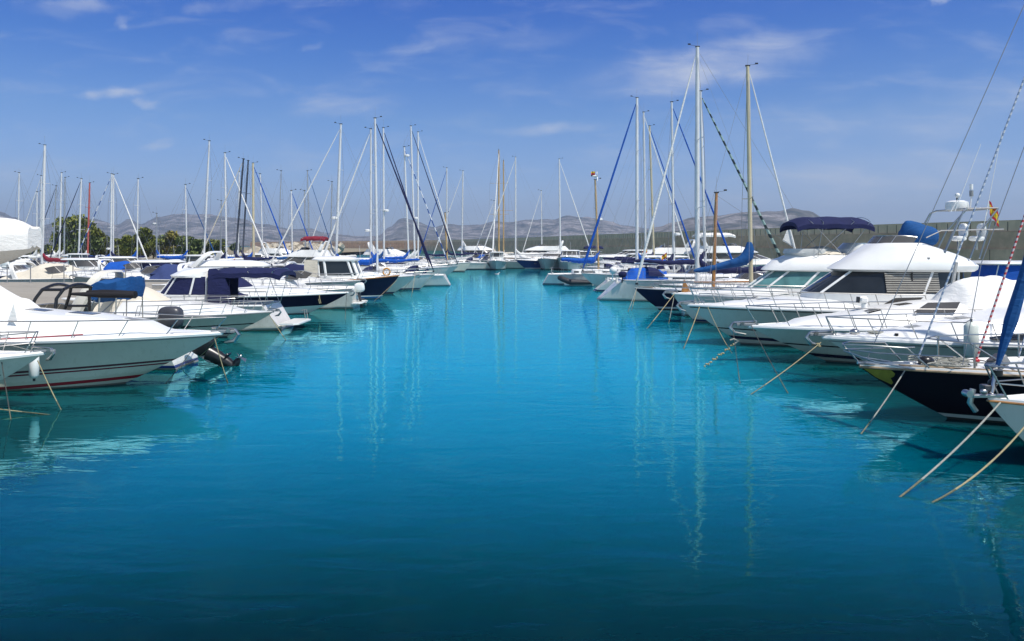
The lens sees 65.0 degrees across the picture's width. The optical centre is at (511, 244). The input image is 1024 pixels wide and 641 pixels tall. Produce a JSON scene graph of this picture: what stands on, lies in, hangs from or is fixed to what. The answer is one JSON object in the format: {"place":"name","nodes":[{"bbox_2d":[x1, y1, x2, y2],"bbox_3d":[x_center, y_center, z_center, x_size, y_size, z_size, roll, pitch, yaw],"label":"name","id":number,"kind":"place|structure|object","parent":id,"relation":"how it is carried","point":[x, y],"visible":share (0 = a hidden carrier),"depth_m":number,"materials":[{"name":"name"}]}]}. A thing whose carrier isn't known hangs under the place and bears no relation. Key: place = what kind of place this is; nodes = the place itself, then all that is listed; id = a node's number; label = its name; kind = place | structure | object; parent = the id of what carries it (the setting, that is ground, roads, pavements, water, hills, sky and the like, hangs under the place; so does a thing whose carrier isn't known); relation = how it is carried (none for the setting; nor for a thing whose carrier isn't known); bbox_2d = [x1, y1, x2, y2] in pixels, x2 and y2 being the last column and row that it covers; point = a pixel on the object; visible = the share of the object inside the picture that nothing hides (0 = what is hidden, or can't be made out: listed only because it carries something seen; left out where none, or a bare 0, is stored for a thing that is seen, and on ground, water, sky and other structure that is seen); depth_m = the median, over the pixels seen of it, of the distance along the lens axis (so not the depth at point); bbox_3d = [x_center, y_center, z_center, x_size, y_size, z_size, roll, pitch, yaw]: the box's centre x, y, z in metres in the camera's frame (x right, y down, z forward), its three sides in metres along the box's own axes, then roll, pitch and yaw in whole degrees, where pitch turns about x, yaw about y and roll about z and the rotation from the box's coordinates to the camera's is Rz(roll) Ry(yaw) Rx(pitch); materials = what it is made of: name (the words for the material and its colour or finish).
{"place":"outdoors","nodes":[
{"label":"outdoors","id":0,"kind":"place"},
{"bbox_2d":[0,282,167,310],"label":"quay","id":1,"kind":"structure","parent":0,"point":[28,290],"depth_m":47.22,"materials":[{"name":"concrete"}]},
{"bbox_2d":[0,218,41,263],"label":"wrapped boat","id":2,"kind":"object","parent":1,"relation":"on","point":[18,238],"visible":1,"depth_m":37.38,"materials":[{"name":"white plastic"}]},
{"bbox_2d":[31,247,404,259],"bbox_3d":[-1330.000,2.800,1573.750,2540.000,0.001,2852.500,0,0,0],"label":"shore ground","id":3,"kind":"structure","parent":0,"point":[345,250],"depth_m":377.53,"materials":[{"name":"grey concrete"}]},
{"bbox_2d":[46,214,96,253],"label":"tree","id":4,"kind":"object","parent":3,"relation":"on","point":[74,228],"visible":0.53,"depth_m":153.90,"materials":[{"name":"green plant"}]},
{"bbox_2d":[61,234,105,255],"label":"tree","id":5,"kind":"object","parent":3,"relation":"on","point":[97,244],"visible":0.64,"depth_m":153.80,"materials":[{"name":"green plant"}]},
{"bbox_2d":[120,227,155,258],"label":"tree","id":6,"kind":"object","parent":3,"relation":"on","point":[143,235],"visible":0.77,"depth_m":153.98,"materials":[{"name":"green plant"}]},
{"bbox_2d":[141,238,164,258],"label":"tree","id":7,"kind":"object","parent":3,"relation":"on","point":[150,246],"visible":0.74,"depth_m":153.86,"materials":[{"name":"green plant"}]},
{"bbox_2d":[162,230,177,253],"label":"tree","id":8,"kind":"object","parent":3,"relation":"on","point":[169,236],"visible":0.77,"depth_m":157.48,"materials":[{"name":"green plant"}]},
{"bbox_2d":[173,235,205,254],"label":"tree","id":9,"kind":"object","parent":3,"relation":"on","point":[196,247],"visible":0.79,"depth_m":153.92,"materials":[{"name":"green plant"}]},
{"bbox_2d":[239,241,344,254],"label":"rock armour","id":10,"kind":"object","parent":3,"relation":"on","point":[297,246],"visible":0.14,"depth_m":228.36,"materials":[{"name":"grey stone"}]},
{"bbox_2d":[250,220,1023,276],"bbox_3d":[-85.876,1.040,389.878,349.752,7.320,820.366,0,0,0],"label":"breakwater wall","id":11,"kind":"structure","parent":3,"relation":"on","point":[1001,244],"depth_m":127.73,"materials":[{"name":"concrete"}]},
{"bbox_2d":[0,212,654,243],"bbox_3d":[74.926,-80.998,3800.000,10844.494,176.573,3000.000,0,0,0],"label":"mountains","id":12,"kind":"structure","parent":0,"point":[397,231],"depth_m":3061.09,"materials":[{"name":"stone"}]},
{"bbox_2d":[44,208,819,245],"bbox_3d":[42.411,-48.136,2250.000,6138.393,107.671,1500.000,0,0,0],"label":"hills","id":13,"kind":"structure","parent":0,"point":[774,219],"depth_m":1973.34,"materials":[{"name":"stone"}]},
{"bbox_2d":[0,246,1023,640],"bbox_3d":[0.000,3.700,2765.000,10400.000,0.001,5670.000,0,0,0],"label":"water","id":14,"kind":"structure","parent":0,"point":[514,454],"depth_m":12.04,"materials":[{"name":"blue liquid"}]},
{"bbox_2d":[0,331,55,380],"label":"motor cruiser","id":15,"kind":"object","parent":14,"relation":"on","point":[13,361],"visible":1,"depth_m":18.09,"materials":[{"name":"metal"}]},
{"bbox_2d":[3,343,38,380],"bbox_3d":[-12.124,2.850,19.642,1.325,0.920,0.221,0,0,15],"label":"fender","id":16,"kind":"object","parent":15,"relation":"hanging from","point":[34,369],"visible":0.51,"depth_m":19.42,"materials":[{"name":"white plastic"}]},
{"bbox_2d":[5,171,57,262],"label":"sailing yacht","id":17,"kind":"object","parent":14,"relation":"on","point":[18,185],"visible":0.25,"depth_m":99.95,"materials":[{"name":"grey plastic"}]},
{"bbox_2d":[2,143,92,268],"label":"sailing yacht","id":18,"kind":"object","parent":14,"relation":"on","point":[46,258],"visible":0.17,"depth_m":79.90,"materials":[{"name":"grey plastic"}]},
{"bbox_2d":[25,174,72,259],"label":"sailing yacht","id":19,"kind":"object","parent":14,"relation":"on","point":[41,214],"visible":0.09,"depth_m":111.96,"materials":[{"name":"grey plastic"}]},
{"bbox_2d":[31,184,76,259],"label":"sailing yacht","id":20,"kind":"object","parent":14,"relation":"on","point":[56,190],"visible":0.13,"depth_m":113.94,"materials":[{"name":"grey plastic"}]},
{"bbox_2d":[35,171,83,263],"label":"sailing yacht","id":21,"kind":"object","parent":14,"relation":"on","point":[59,250],"visible":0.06,"depth_m":107.93,"materials":[{"name":"grey plastic"}]},
{"bbox_2d":[0,261,141,281],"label":"motor cruiser","id":22,"kind":"object","parent":14,"relation":"on","point":[48,272],"visible":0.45,"depth_m":59.75,"materials":[{"name":"grey plastic"}]},
{"bbox_2d":[51,177,107,257],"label":"sailing yacht","id":23,"kind":"object","parent":14,"relation":"on","point":[80,190],"visible":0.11,"depth_m":99.94,"materials":[{"name":"grey plastic"}]},
{"bbox_2d":[60,248,105,270],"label":"motor cruiser","id":24,"kind":"object","parent":14,"relation":"on","point":[90,263],"visible":0.13,"depth_m":73.45,"materials":[{"name":"grey plastic"}]},
{"bbox_2d":[59,181,109,262],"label":"sailing yacht","id":25,"kind":"object","parent":14,"relation":"on","point":[88,207],"visible":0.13,"depth_m":105.91,"materials":[{"name":"grey plastic"}]},
{"bbox_2d":[72,173,147,259],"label":"sailing yacht","id":26,"kind":"object","parent":14,"relation":"on","point":[113,250],"visible":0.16,"depth_m":100.92,"materials":[{"name":"grey plastic"}]},
{"bbox_2d":[38,270,183,328],"bbox_3d":[-15.129,2.560,28.000,7.325,3.360,2.390,0,0,0],"label":"open motorboat","id":27,"kind":"object","parent":14,"relation":"on","point":[130,283],"visible":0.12,"depth_m":27.73,"materials":[{"name":"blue plastic"}]},
{"bbox_2d":[78,172,156,258],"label":"sailing yacht","id":28,"kind":"object","parent":14,"relation":"on","point":[111,235],"visible":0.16,"depth_m":95.91,"materials":[{"name":"grey plastic"}]},
{"bbox_2d":[98,248,137,264],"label":"motor cruiser","id":29,"kind":"object","parent":14,"relation":"on","point":[120,258],"visible":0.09,"depth_m":83.08,"materials":[{"name":"grey plastic"}]},
{"bbox_2d":[97,259,140,271],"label":"motor cruiser","id":30,"kind":"object","parent":14,"relation":"on","point":[112,265],"visible":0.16,"depth_m":69.19,"materials":[{"name":"blue plastic"}]},
{"bbox_2d":[0,286,240,390],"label":"motor cruiser","id":31,"kind":"object","parent":14,"relation":"on","point":[92,349],"visible":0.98,"depth_m":20.64,"materials":[{"name":"grey plastic"}]},
{"bbox_2d":[69,261,194,281],"bbox_3d":[-27.378,2.704,59.631,10.560,2.892,3.129,0,0,-5],"label":"motor cruiser","id":32,"kind":"object","parent":14,"relation":"on","point":[163,273],"visible":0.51,"depth_m":58.69,"materials":[{"name":"grey plastic"}]},
{"bbox_2d":[99,177,168,263],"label":"sailing yacht","id":33,"kind":"object","parent":14,"relation":"on","point":[136,252],"visible":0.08,"depth_m":91.93,"materials":[{"name":"grey plastic"}]},
{"bbox_2d":[33,283,245,369],"bbox_3d":[-12.247,2.660,24.600,8.196,2.980,2.190,0,0,0],"label":"ski boat","id":34,"kind":"object","parent":14,"relation":"on","point":[210,355],"visible":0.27,"depth_m":24.43,"materials":[{"name":"grey plastic"}]},
{"bbox_2d":[72,270,281,337],"bbox_3d":[-14.191,2.585,32.200,9.938,3.130,2.993,0,0,0],"label":"motor cruiser","id":35,"kind":"object","parent":14,"relation":"on","point":[237,318],"visible":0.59,"depth_m":31.47,"materials":[{"name":"grey plastic"}]},
{"bbox_2d":[130,252,234,270],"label":"motor cruiser","id":36,"kind":"object","parent":14,"relation":"on","point":[144,263],"visible":0.06,"depth_m":63.43,"materials":[{"name":"grey plastic"}]},
{"bbox_2d":[61,267,310,330],"bbox_3d":[-14.548,2.575,35.600,10.782,3.150,3.212,0,0,0],"label":"motor cruiser","id":37,"kind":"object","parent":14,"relation":"on","point":[187,284],"visible":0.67,"depth_m":34.44,"materials":[{"name":"white plastic"}]},
{"bbox_2d":[159,276,207,294],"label":"window cover","id":38,"kind":"structure","parent":37,"relation":"in","point":[175,286],"depth_m":34.41,"materials":[{"name":"blue fabric"}]},
{"bbox_2d":[157,179,215,259],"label":"sailing yacht","id":39,"kind":"object","parent":14,"relation":"on","point":[181,257],"visible":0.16,"depth_m":93.93,"materials":[{"name":"grey plastic"}]},
{"bbox_2d":[165,139,255,259],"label":"sailing yacht","id":40,"kind":"object","parent":14,"relation":"on","point":[206,190],"visible":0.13,"depth_m":79.94,"materials":[{"name":"grey plastic"}]},
{"bbox_2d":[171,151,269,262],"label":"sailing yacht","id":41,"kind":"object","parent":14,"relation":"on","point":[225,230],"visible":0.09,"depth_m":85.94,"materials":[{"name":"grey plastic"}]},
{"bbox_2d":[200,157,284,265],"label":"sailing yacht","id":42,"kind":"object","parent":14,"relation":"on","point":[254,259],"visible":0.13,"depth_m":81.92,"materials":[{"name":"grey plastic"}]},
{"bbox_2d":[212,160,283,259],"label":"sailing yacht","id":43,"kind":"object","parent":14,"relation":"on","point":[244,233],"visible":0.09,"depth_m":87.92,"materials":[{"name":"grey plastic"}]},
{"bbox_2d":[210,162,287,262],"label":"sailing yacht","id":44,"kind":"object","parent":14,"relation":"on","point":[252,254],"visible":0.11,"depth_m":91.89,"materials":[{"name":"grey plastic"}]},
{"bbox_2d":[152,251,366,288],"bbox_3d":[-15.933,2.280,51.000,13.460,3.740,3.788,0,0,0],"label":"motor cruiser","id":45,"kind":"object","parent":14,"relation":"on","point":[214,262],"visible":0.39,"depth_m":50.01,"materials":[{"name":"grey plastic"}]},
{"bbox_2d":[237,172,290,261],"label":"sailing yacht","id":46,"kind":"object","parent":14,"relation":"on","point":[263,252],"visible":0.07,"depth_m":97.94,"materials":[{"name":"grey plastic"}]},
{"bbox_2d":[179,268,354,313],"bbox_3d":[-13.596,2.705,43.200,10.362,2.890,3.122,0,0,0],"label":"motor cruiser","id":47,"kind":"object","parent":14,"relation":"on","point":[293,300],"visible":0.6,"depth_m":42.46,"materials":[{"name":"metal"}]},
{"bbox_2d":[264,182,312,263],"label":"sailing yacht","id":48,"kind":"object","parent":14,"relation":"on","point":[283,258],"visible":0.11,"depth_m":89.93,"materials":[{"name":"grey plastic"}]},
{"bbox_2d":[268,236,331,265],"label":"motor cruiser","id":49,"kind":"object","parent":14,"relation":"on","point":[300,256],"visible":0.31,"depth_m":83.82,"materials":[{"name":"grey plastic"}]},
{"bbox_2d":[244,270,367,308],"bbox_3d":[-13.346,2.849,47.400,9.568,2.603,2.890,0,0,0],"label":"motor cruiser","id":50,"kind":"object","parent":14,"relation":"on","point":[354,301],"visible":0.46,"depth_m":46.44,"materials":[{"name":"grey plastic"}]},
{"bbox_2d":[277,167,334,261],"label":"sailing yacht","id":51,"kind":"object","parent":14,"relation":"on","point":[307,174],"visible":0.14,"depth_m":103.94,"materials":[{"name":"grey plastic"}]},
{"bbox_2d":[270,122,400,274],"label":"sailing yacht","id":52,"kind":"object","parent":14,"relation":"on","point":[337,215],"visible":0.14,"depth_m":69.93,"materials":[{"name":"grey plastic"}]},
{"bbox_2d":[311,180,363,257],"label":"sailing yacht","id":53,"kind":"object","parent":14,"relation":"on","point":[331,253],"visible":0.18,"depth_m":103.93,"materials":[{"name":"grey plastic"}]},
{"bbox_2d":[304,256,399,298],"bbox_3d":[-12.517,2.475,55.000,9.640,3.350,3.322,0,0,0],"label":"motor cruiser","id":54,"kind":"object","parent":14,"relation":"on","point":[376,285],"visible":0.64,"depth_m":54.02,"materials":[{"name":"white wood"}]},
{"bbox_2d":[286,261,420,293],"bbox_3d":[-12.569,2.704,60.313,11.460,2.892,3.389,0,0,-2],"label":"motor cruiser","id":55,"kind":"object","parent":14,"relation":"on","point":[401,281],"visible":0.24,"depth_m":60.21,"materials":[{"name":"grey plastic"}]},
{"bbox_2d":[311,116,434,289],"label":"sailing yacht","id":56,"kind":"object","parent":14,"relation":"on","point":[421,281],"visible":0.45,"depth_m":65.91,"materials":[{"name":"grey plastic"}]},
{"bbox_2d":[333,121,429,273],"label":"sailing yacht","id":57,"kind":"object","parent":14,"relation":"on","point":[383,240],"visible":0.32,"depth_m":82.44,"materials":[{"name":"grey plastic"}]},
{"bbox_2d":[322,127,450,285],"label":"sailing yacht","id":58,"kind":"object","parent":14,"relation":"on","point":[437,279],"visible":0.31,"depth_m":72.42,"materials":[{"name":"grey plastic"}]},
{"bbox_2d":[359,246,429,273],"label":"motor cruiser","id":59,"kind":"object","parent":14,"relation":"on","point":[382,266],"visible":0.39,"depth_m":76.73,"materials":[{"name":"grey plastic"}]},
{"bbox_2d":[359,138,448,273],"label":"sailing yacht","id":60,"kind":"object","parent":14,"relation":"on","point":[441,270],"visible":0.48,"depth_m":87.41,"materials":[{"name":"grey plastic"}]},
{"bbox_2d":[363,242,447,263],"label":"motor cruiser","id":61,"kind":"object","parent":14,"relation":"on","point":[389,251],"visible":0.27,"depth_m":105.18,"materials":[{"name":"grey plastic"}]},
{"bbox_2d":[355,124,457,275],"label":"sailing yacht","id":62,"kind":"object","parent":14,"relation":"on","point":[450,270],"visible":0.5,"depth_m":91.92,"materials":[{"name":"grey plastic"}]},
{"bbox_2d":[379,131,456,265],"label":"sailing yacht","id":63,"kind":"object","parent":14,"relation":"on","point":[417,171],"visible":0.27,"depth_m":100.92,"materials":[{"name":"grey plastic"}]},
{"bbox_2d":[421,211,470,271],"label":"sailing yacht","id":64,"kind":"object","parent":14,"relation":"on","point":[462,267],"visible":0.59,"depth_m":109.87,"materials":[{"name":"grey plastic"}]},
{"bbox_2d":[419,167,489,269],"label":"sailing yacht","id":65,"kind":"object","parent":14,"relation":"on","point":[478,265],"visible":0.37,"depth_m":119.90,"materials":[{"name":"grey plastic"}]},
{"bbox_2d":[432,170,497,261],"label":"sailing yacht","id":66,"kind":"object","parent":14,"relation":"on","point":[463,251],"visible":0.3,"depth_m":127.92,"materials":[{"name":"grey plastic"}]},
{"bbox_2d":[458,241,505,256],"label":"motor cruiser","id":67,"kind":"object","parent":14,"relation":"on","point":[470,249],"visible":0.24,"depth_m":136.54,"materials":[{"name":"grey plastic"}]},
{"bbox_2d":[487,252,506,269],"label":"motor cruiser","id":68,"kind":"object","parent":14,"relation":"on","point":[496,261],"visible":0.94,"depth_m":118.96,"materials":[{"name":"grey plastic"}]},
{"bbox_2d":[486,150,516,259],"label":"classic ketch","id":69,"kind":"object","parent":14,"relation":"on","point":[498,178],"visible":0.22,"depth_m":130.92,"materials":[{"name":"white wood"}]},
{"bbox_2d":[480,152,558,267],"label":"sailing yacht","id":70,"kind":"object","parent":14,"relation":"on","point":[512,263],"visible":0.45,"depth_m":125.87,"materials":[{"name":"grey plastic"}]},
{"bbox_2d":[504,240,568,258],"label":"motor cruiser","id":71,"kind":"object","parent":14,"relation":"on","point":[541,248],"visible":0.29,"depth_m":131.44,"materials":[{"name":"grey plastic"}]},
{"bbox_2d":[514,252,567,268],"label":"motor cruiser","id":72,"kind":"object","parent":14,"relation":"on","point":[531,263],"visible":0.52,"depth_m":121.32,"materials":[{"name":"grey plastic"}]},
{"bbox_2d":[537,251,559,269],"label":"motor cruiser","id":73,"kind":"object","parent":14,"relation":"on","point":[549,259],"visible":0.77,"depth_m":119.03,"materials":[{"name":"grey plastic"}]},
{"bbox_2d":[518,158,592,267],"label":"sailing yacht","id":74,"kind":"object","parent":14,"relation":"on","point":[559,239],"visible":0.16,"depth_m":125.90,"materials":[{"name":"grey plastic"}]},
{"bbox_2d":[557,250,581,269],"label":"motor cruiser","id":75,"kind":"object","parent":14,"relation":"on","point":[570,254],"visible":0.77,"depth_m":116.98,"materials":[{"name":"grey plastic"}]},
{"bbox_2d":[557,276,592,284],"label":"inflatable dinghy","id":76,"kind":"object","parent":14,"relation":"on","point":[566,281],"visible":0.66,"depth_m":71.10,"materials":[{"name":"rubber"}]},
{"bbox_2d":[542,171,644,284],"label":"sailing yacht","id":77,"kind":"object","parent":14,"relation":"on","point":[551,278],"visible":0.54,"depth_m":74.24,"materials":[{"name":"grey plastic"}]},
{"bbox_2d":[585,110,689,270],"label":"sailing yacht","id":78,"kind":"object","parent":14,"relation":"on","point":[624,259],"visible":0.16,"depth_m":78.93,"materials":[{"name":"grey plastic"}]},
{"bbox_2d":[586,239,701,264],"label":"motor cruiser","id":79,"kind":"object","parent":14,"relation":"on","point":[661,250],"visible":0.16,"depth_m":90.56,"materials":[{"name":"grey plastic"}]},
{"bbox_2d":[581,96,710,286],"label":"sailing yacht","id":80,"kind":"object","parent":14,"relation":"on","point":[596,279],"visible":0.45,"depth_m":68.40,"materials":[{"name":"grey plastic"}]},
{"bbox_2d":[600,124,693,265],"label":"sailing yacht","id":81,"kind":"object","parent":14,"relation":"on","point":[652,212],"visible":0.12,"depth_m":84.93,"materials":[{"name":"grey plastic"}]},
{"bbox_2d":[593,100,732,291],"bbox_3d":[12.223,-4.035,64.000,11.516,16.370,3.527,0,0,0],"label":"sailing yacht","id":82,"kind":"object","parent":14,"relation":"on","point":[605,284],"visible":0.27,"depth_m":63.93,"materials":[{"name":"grey plastic"}]},
{"bbox_2d":[597,86,781,300],"bbox_3d":[12.246,-3.365,54.000,13.016,15.030,3.977,0,0,0],"label":"sailing yacht","id":83,"kind":"object","parent":14,"relation":"on","point":[621,288],"visible":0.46,"depth_m":53.36,"materials":[{"name":"grey plastic"}]},
{"bbox_2d":[653,272,764,287],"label":"motor cruiser","id":84,"kind":"object","parent":14,"relation":"on","point":[743,277],"visible":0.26,"depth_m":49.48,"materials":[{"name":"grey plastic"}]},
{"bbox_2d":[634,43,813,309],"bbox_3d":[13.311,-4.002,46.000,12.616,16.304,3.857,0,0,0],"label":"sailing yacht","id":85,"kind":"object","parent":14,"relation":"on","point":[654,297],"visible":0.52,"depth_m":45.90,"materials":[{"name":"grey plastic"}]},
{"bbox_2d":[689,233,774,266],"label":"motor cruiser","id":86,"kind":"object","parent":14,"relation":"on","point":[735,250],"visible":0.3,"depth_m":86.39,"materials":[{"name":"grey plastic"}]},
{"bbox_2d":[678,63,795,315],"bbox_3d":[13.429,-2.892,42.000,9.483,14.084,3.113,0,0,0],"label":"ketch","id":87,"kind":"object","parent":14,"relation":"on","point":[746,256],"visible":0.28,"depth_m":41.92,"materials":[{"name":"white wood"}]},
{"bbox_2d":[694,285,808,302],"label":"motor cruiser","id":88,"kind":"object","parent":14,"relation":"on","point":[787,294],"visible":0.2,"depth_m":34.38,"materials":[{"name":"grey plastic"}]},
{"bbox_2d":[662,216,874,322],"bbox_3d":[13.661,1.405,38.400,12.997,5.490,4.030,0,0,0],"label":"motor yacht","id":89,"kind":"object","parent":14,"relation":"on","point":[801,269],"visible":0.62,"depth_m":37.44,"materials":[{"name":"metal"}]},
{"bbox_2d":[745,271,828,288],"bbox_3d":[15.071,1.630,38.362,7.664,0.938,2.842,0,0,-3],"label":"saloon window","id":90,"kind":"structure","parent":89,"relation":"in","point":[784,278],"depth_m":37.37,"materials":[{"name":"green glass"}]},
{"bbox_2d":[676,133,1003,345],"bbox_3d":[13.338,0.032,30.001,14.452,8.236,4.229,0,0,0],"label":"motor yacht","id":91,"kind":"object","parent":14,"relation":"on","point":[873,268],"visible":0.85,"depth_m":28.93,"materials":[{"name":"white plastic"}]},
{"bbox_2d":[802,270,963,294],"bbox_3d":[13.739,1.355,30.000,5.607,0.900,3.243,0,0,0],"label":"saloon window","id":92,"kind":"structure","parent":91,"relation":"in","point":[924,283],"depth_m":28.62,"materials":[{"name":"black glass"}]},
{"bbox_2d":[728,262,1023,362],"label":"motor cruiser","id":93,"kind":"object","parent":14,"relation":"on","point":[958,296],"visible":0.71,"depth_m":24.93,"materials":[{"name":"plastic"}]},
{"bbox_2d":[805,306,1023,361],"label":"motor cruiser","id":94,"kind":"object","parent":14,"relation":"on","point":[911,334],"visible":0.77,"depth_m":20.77,"materials":[{"name":"grey plastic"}]},
{"bbox_2d":[963,319,978,357],"bbox_3d":[11.311,2.358,19.904,0.335,1.054,0.451,0,0,-30],"label":"fender","id":95,"kind":"object","parent":94,"relation":"hanging from","point":[974,328],"visible":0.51,"depth_m":19.73,"materials":[{"name":"plastic"}]},
{"bbox_2d":[842,5,1023,423],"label":"sailing yacht","id":96,"kind":"object","parent":14,"relation":"on","point":[939,384],"visible":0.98,"depth_m":16.82,"materials":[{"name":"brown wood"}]},
{"bbox_2d":[961,256,1023,440],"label":"sailing yacht","id":97,"kind":"object","parent":14,"relation":"on","point":[1009,409],"visible":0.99,"depth_m":13.54,"materials":[{"name":"blue"}]},
{"bbox_2d":[899,402,1000,496],"bbox_3d":[6.822,3.232,12.564,3.352,1.194,0.031,0,0,-34],"label":"mooring line","id":98,"kind":"object","parent":97,"relation":"attached to","point":[950,453],"visible":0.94,"depth_m":12.60,"materials":[{"name":"fabric"}]},
{"bbox_2d":[932,427,1023,501],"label":"mooring line","id":99,"kind":"object","parent":97,"relation":"attached to","point":[985,466],"visible":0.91,"depth_m":12.28,"materials":[{"name":"beige fabric"}]},
{"bbox_2d":[970,260,1021,279],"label":"motor cruiser","id":100,"kind":"object","parent":14,"relation":"on","point":[993,267],"visible":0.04,"depth_m":40.91,"materials":[{"name":"blue plastic"}]},
{"bbox_2d":[0,0,1023,235],"label":"sky","id":101,"kind":"structure","parent":0,"point":[867,108],"materials":[{"name":"blue"}]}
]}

